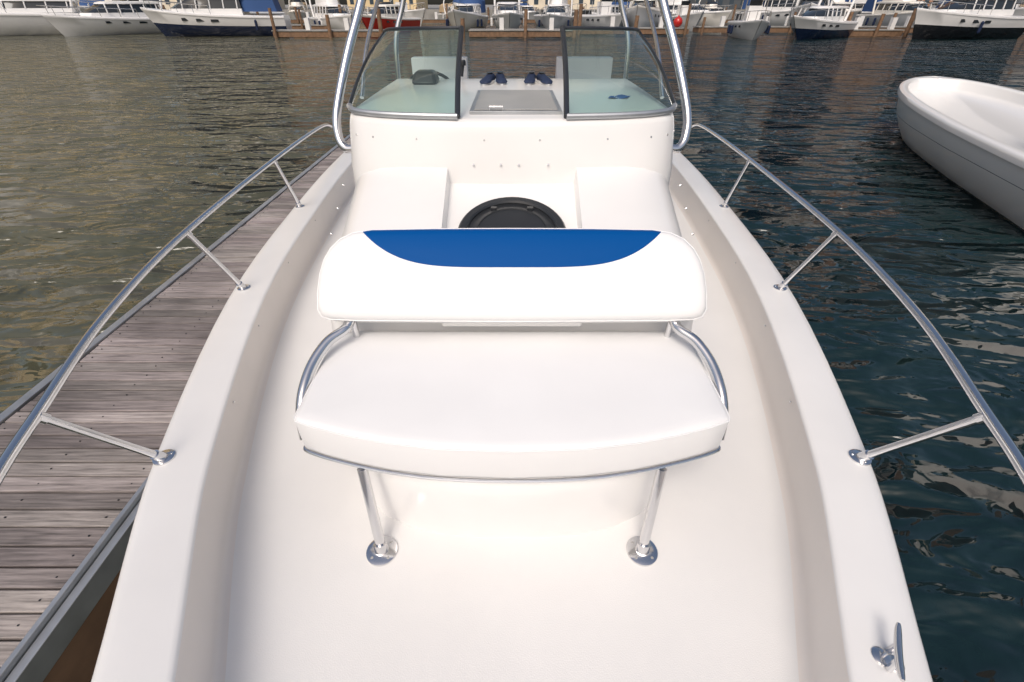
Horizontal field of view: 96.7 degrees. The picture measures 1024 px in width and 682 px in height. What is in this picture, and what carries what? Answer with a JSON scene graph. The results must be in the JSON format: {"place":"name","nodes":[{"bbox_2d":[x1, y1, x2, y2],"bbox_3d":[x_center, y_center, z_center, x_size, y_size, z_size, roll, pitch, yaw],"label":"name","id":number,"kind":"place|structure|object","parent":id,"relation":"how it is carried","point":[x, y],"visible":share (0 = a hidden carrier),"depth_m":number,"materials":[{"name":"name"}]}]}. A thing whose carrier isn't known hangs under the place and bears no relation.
{"place":"outdoors","nodes":[
{"label":"outdoors","id":0,"kind":"place"},
{"bbox_2d":[162,0,285,9],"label":"apartment building","id":1,"kind":"structure","parent":0,"point":[281,3],"depth_m":109.46,"materials":[{"name":"beige"}]},
{"bbox_2d":[347,0,427,8],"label":"apartment building","id":2,"kind":"structure","parent":0,"point":[368,3],"depth_m":119.00,"materials":[{"name":"beige stone"}]},
{"bbox_2d":[0,23,1023,681],"bbox_3d":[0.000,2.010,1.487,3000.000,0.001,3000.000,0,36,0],"label":"water","id":3,"kind":"structure","parent":0,"point":[124,159],"depth_m":7.29,"materials":[{"name":"teal liquid"}]},
{"bbox_2d":[0,0,79,35],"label":"motor yacht","id":4,"kind":"object","parent":3,"relation":"on","point":[22,18],"visible":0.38,"depth_m":44.49,"materials":[{"name":"grey plastic"}]},
{"bbox_2d":[79,0,104,6],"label":"motor yacht","id":5,"kind":"object","parent":3,"relation":"on","point":[83,3],"visible":0.01,"depth_m":64.78,"materials":[{"name":"blue"}]},
{"bbox_2d":[78,0,119,11],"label":"motor yacht","id":6,"kind":"object","parent":3,"relation":"on","point":[82,9],"visible":0.08,"depth_m":60.59,"materials":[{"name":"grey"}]},
{"bbox_2d":[36,0,162,36],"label":"motor yacht","id":7,"kind":"object","parent":3,"relation":"on","point":[98,18],"visible":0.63,"depth_m":44.97,"materials":[{"name":"grey plastic"}]},
{"bbox_2d":[0,134,350,681],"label":"wooden dock","id":8,"kind":"object","parent":3,"relation":"on","point":[69,503],"visible":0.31,"depth_m":2.54,"materials":[{"name":"brown wood"}]},
{"bbox_2d":[140,0,291,36],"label":"motor yacht","id":9,"kind":"object","parent":3,"relation":"on","point":[201,18],"visible":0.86,"depth_m":42.84,"materials":[{"name":"white plastic"}]},
{"bbox_2d":[159,4,341,28],"bbox_3d":[-54.956,-37.163,53.153,71.292,3.522,2.455,0,36,0],"label":"marina dock","id":10,"kind":"object","parent":3,"relation":"on","point":[301,25],"visible":0.11,"depth_m":52.57,"materials":[{"name":"brown wood"}]},
{"bbox_2d":[250,11,284,14],"bbox_3d":[-32.911,-40.151,55.296,4.836,5.070,12.441,9,37,12],"label":"motor yacht","id":11,"kind":"object","parent":3,"relation":"on","point":[276,13],"visible":0.04,"depth_m":57.46,"materials":[{"name":"grey plastic"}]},
{"bbox_2d":[286,0,310,18],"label":"motor yacht","id":12,"kind":"object","parent":3,"relation":"on","point":[301,6],"visible":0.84,"depth_m":84.68,"materials":[{"name":"grey"}]},
{"bbox_2d":[268,8,386,37],"bbox_3d":[-16.905,-29.017,42.381,10.290,3.239,2.463,0,36,0],"label":"marina dock","id":13,"kind":"object","parent":3,"relation":"in","point":[309,31],"visible":0.69,"depth_m":41.88,"materials":[{"name":"brown wood"}]},
{"bbox_2d":[306,0,353,28],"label":"motor yacht","id":14,"kind":"object","parent":3,"relation":"on","point":[323,8],"visible":0.71,"depth_m":52.11,"materials":[{"name":"grey plastic"}]},
{"bbox_2d":[346,2,391,14],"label":"motor yacht","id":15,"kind":"object","parent":3,"relation":"on","point":[371,8],"visible":0.15,"depth_m":81.14,"materials":[{"name":"grey"}]},
{"bbox_2d":[361,4,420,32],"bbox_3d":[-13.504,-34.437,49.144,3.736,3.101,9.624,12,38,16],"label":"motor yacht","id":16,"kind":"object","parent":3,"relation":"on","point":[389,13],"visible":0.46,"depth_m":47.67,"materials":[{"name":"red paint"}]},
{"bbox_2d":[390,0,425,25],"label":"motor yacht","id":17,"kind":"object","parent":3,"relation":"on","point":[418,13],"visible":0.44,"depth_m":62.48,"materials":[{"name":"grey plastic"}]},
{"bbox_2d":[438,0,452,18],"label":"motor yacht","id":18,"kind":"object","parent":3,"relation":"on","point":[442,7],"visible":0.2,"depth_m":85.66,"materials":[{"name":"grey"}]},
{"bbox_2d":[162,4,736,22],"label":"marina dock","id":19,"kind":"object","parent":3,"relation":"on","point":[435,20],"visible":0.06,"depth_m":73.54,"materials":[{"name":"brown wood"}]},
{"bbox_2d":[447,0,458,18],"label":"motor yacht","id":20,"kind":"object","parent":3,"relation":"on","point":[457,1],"visible":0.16,"depth_m":64.84,"materials":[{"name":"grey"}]},
{"bbox_2d":[445,0,488,31],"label":"motor yacht","id":21,"kind":"object","parent":3,"relation":"on","point":[470,11],"visible":0.83,"depth_m":52.38,"materials":[{"name":"grey plastic"}]},
{"bbox_2d":[490,0,523,28],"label":"motor yacht","id":22,"kind":"object","parent":3,"relation":"on","point":[510,14],"visible":0.87,"depth_m":51.01,"materials":[{"name":"grey plastic"}]},
{"bbox_2d":[0,0,1023,681],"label":"motorboat","id":23,"kind":"object","parent":3,"relation":"on","point":[772,538],"visible":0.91,"depth_m":1.59,"materials":[{"name":"white plastic"}]},
{"bbox_2d":[480,72,495,84],"bbox_3d":[-0.150,-1.631,2.824,0.070,0.054,0.189,8,37,11],"label":"boat shoe","id":24,"kind":"object","parent":23,"relation":"on","point":[488,78],"visible":1,"depth_m":2.80,"materials":[{"name":"fabric"}]},
{"bbox_2d":[496,71,506,84],"bbox_3d":[-0.070,-1.643,2.840,0.071,0.054,0.189,-4,37,-5],"label":"boat shoe","id":25,"kind":"object","parent":23,"relation":"on","point":[501,79],"visible":1,"depth_m":2.80,"materials":[{"name":"fabric"}]},
{"bbox_2d":[293,228,730,566],"bbox_3d":[0.000,0.150,1.620,1.462,0.839,0.890,0,36,0],"label":"boat seat","id":26,"kind":"object","parent":23,"relation":"on","point":[511,406],"visible":1,"depth_m":1.61,"materials":[{"name":"white leather"}]},
{"bbox_2d":[524,71,535,84],"bbox_3d":[0.115,-1.643,2.840,0.070,0.054,0.189,5,37,7],"label":"boat shoe","id":27,"kind":"object","parent":23,"relation":"on","point":[530,78],"visible":1,"depth_m":2.80,"materials":[{"name":"fabric"}]},
{"bbox_2d":[536,72,552,84],"bbox_3d":[0.200,-1.631,2.824,0.070,0.054,0.189,-9,37,-12],"label":"boat shoe","id":28,"kind":"object","parent":23,"relation":"on","point":[542,78],"visible":1,"depth_m":2.80,"materials":[{"name":"fabric"}]},
{"bbox_2d":[460,9,578,37],"bbox_3d":[0.648,-29.574,43.211,10.803,3.148,3.467,0,36,0],"label":"marina dock","id":29,"kind":"object","parent":3,"relation":"on","point":[551,31],"visible":0.69,"depth_m":42.30,"materials":[{"name":"brown wood"}]},
{"bbox_2d":[520,0,538,18],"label":"motor yacht","id":30,"kind":"object","parent":3,"relation":"on","point":[531,10],"visible":0.48,"depth_m":81.36,"materials":[{"name":"grey"}]},
{"bbox_2d":[538,0,573,28],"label":"motor yacht","id":31,"kind":"object","parent":3,"relation":"on","point":[559,12],"visible":0.81,"depth_m":52.20,"materials":[{"name":"grey plastic"}]},
{"bbox_2d":[534,3,586,25],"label":"motor yacht","id":32,"kind":"object","parent":3,"relation":"on","point":[537,17],"visible":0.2,"depth_m":66.16,"materials":[{"name":"grey plastic"}]},
{"bbox_2d":[573,0,627,26],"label":"motor yacht","id":33,"kind":"object","parent":3,"relation":"on","point":[602,16],"visible":0.67,"depth_m":51.02,"materials":[{"name":"grey plastic"}]},
{"bbox_2d":[591,2,631,25],"bbox_3d":[13.755,-50.202,61.481,4.556,13.657,9.137,30,46,34],"label":"motor yacht","id":34,"kind":"object","parent":3,"relation":"on","point":[613,6],"visible":0.18,"depth_m":63.22,"materials":[{"name":"grey plastic"}]},
{"bbox_2d":[577,4,691,34],"bbox_3d":[12.324,-32.412,46.708,11.451,3.550,2.468,0,36,0],"label":"marina dock","id":35,"kind":"object","parent":3,"relation":"in","point":[660,28],"visible":0.62,"depth_m":46.24,"materials":[{"name":"brown wood"}]},
{"bbox_2d":[673,15,682,26],"bbox_3d":[16.900,-32.554,46.322,0.900,1.030,0.900,0,36,0],"label":"mooring buoy","id":36,"kind":"object","parent":35,"relation":"on","point":[677,21],"visible":0.96,"depth_m":46.09,"materials":[{"name":"red paint"}]},
{"bbox_2d":[625,0,663,26],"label":"motor yacht","id":37,"kind":"object","parent":3,"relation":"on","point":[636,7],"visible":0.48,"depth_m":50.59,"materials":[{"name":"grey plastic"}]},
{"bbox_2d":[663,0,705,30],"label":"motor yacht","id":38,"kind":"object","parent":3,"relation":"on","point":[695,18],"visible":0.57,"depth_m":52.74,"materials":[{"name":"grey plastic"}]},
{"bbox_2d":[668,0,731,25],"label":"motor yacht","id":39,"kind":"object","parent":3,"relation":"on","point":[713,18],"visible":0.34,"depth_m":61.75,"materials":[{"name":"grey plastic"}]},
{"bbox_2d":[699,0,727,10],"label":"motor yacht","id":40,"kind":"object","parent":3,"relation":"on","point":[713,4],"visible":0.23,"depth_m":83.41,"materials":[{"name":"grey"}]},
{"bbox_2d":[727,0,771,39],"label":"motor yacht","id":41,"kind":"object","parent":3,"relation":"on","point":[750,26],"visible":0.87,"depth_m":40.01,"materials":[{"name":"grey plastic"}]},
{"bbox_2d":[736,0,795,25],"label":"motor yacht","id":42,"kind":"object","parent":3,"relation":"on","point":[780,9],"visible":0.3,"depth_m":61.70,"materials":[{"name":"grey plastic"}]},
{"bbox_2d":[784,0,834,25],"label":"motor yacht","id":43,"kind":"object","parent":3,"relation":"on","point":[805,3],"visible":0.39,"depth_m":48.19,"materials":[{"name":"grey plastic"}]},
{"bbox_2d":[790,0,857,38],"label":"motor yacht","id":44,"kind":"object","parent":3,"relation":"on","point":[818,21],"visible":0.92,"depth_m":39.78,"materials":[{"name":"blue"}]},
{"bbox_2d":[832,0,863,20],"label":"motor yacht","id":45,"kind":"object","parent":3,"relation":"on","point":[841,3],"visible":0.24,"depth_m":62.52,"materials":[{"name":"grey plastic"}]},
{"bbox_2d":[692,4,1023,32],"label":"marina dock","id":46,"kind":"object","parent":3,"relation":"on","point":[720,28],"visible":0.25,"depth_m":48.72,"materials":[{"name":"brown wood"}]},
{"bbox_2d":[847,9,915,36],"bbox_3d":[34.166,-29.742,43.404,6.432,3.187,1.957,0,36,0],"label":"marina dock","id":47,"kind":"object","parent":3,"relation":"in","point":[890,30],"visible":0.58,"depth_m":43.01,"materials":[{"name":"brown wood"}]},
{"bbox_2d":[845,0,941,13],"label":"motor yacht","id":48,"kind":"object","parent":3,"relation":"on","point":[857,2],"visible":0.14,"depth_m":67.14,"materials":[{"name":"grey"}]},
{"bbox_2d":[856,0,946,25],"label":"motor yacht","id":49,"kind":"object","parent":3,"relation":"on","point":[904,9],"visible":0.58,"depth_m":53.53,"materials":[{"name":"grey plastic"}]},
{"bbox_2d":[896,76,1023,231],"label":"moored boat","id":50,"kind":"object","parent":3,"relation":"on","point":[965,135],"visible":0.99,"depth_m":8.14,"materials":[{"name":"grey plastic"}]},
{"bbox_2d":[912,0,1023,38],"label":"motor yacht","id":51,"kind":"object","parent":3,"relation":"on","point":[972,19],"visible":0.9,"depth_m":39.60,"materials":[{"name":"white plastic"}]},
{"bbox_2d":[936,0,1023,15],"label":"motor yacht","id":52,"kind":"object","parent":3,"relation":"on","point":[1018,11],"visible":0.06,"depth_m":58.62,"materials":[{"name":"grey"}]},
{"bbox_2d":[125,0,938,4],"label":"sky","id":53,"kind":"structure","parent":0,"point":[343,2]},
{"bbox_2d":[158,5,935,9],"bbox_3d":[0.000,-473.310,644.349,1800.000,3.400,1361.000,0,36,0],"label":"ground","id":54,"kind":"structure","parent":0,"point":[436,7],"depth_m":190.80,"materials":[{"name":"concrete"}]},
{"bbox_2d":[280,7,744,18],"bbox_3d":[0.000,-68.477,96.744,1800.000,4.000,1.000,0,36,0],"label":"quay wall","id":55,"kind":"structure","parent":54,"relation":"on","point":[429,14],"depth_m":96.01,"materials":[{"name":"concrete"}]},
{"bbox_2d":[520,0,599,8],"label":"apartment building","id":56,"kind":"structure","parent":0,"point":[539,4],"depth_m":122.09,"materials":[{"name":"beige stone"}]},
{"bbox_2d":[608,94,628,98],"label":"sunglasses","id":57,"kind":"object","parent":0,"point":[621,96],"visible":1,"depth_m":2.40,"materials":[{"name":"blue plastic"}]},
{"bbox_2d":[688,0,744,9],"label":"apartment building","id":58,"kind":"structure","parent":0,"point":[731,3],"depth_m":113.85,"materials":[{"name":"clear glass"}]}
]}

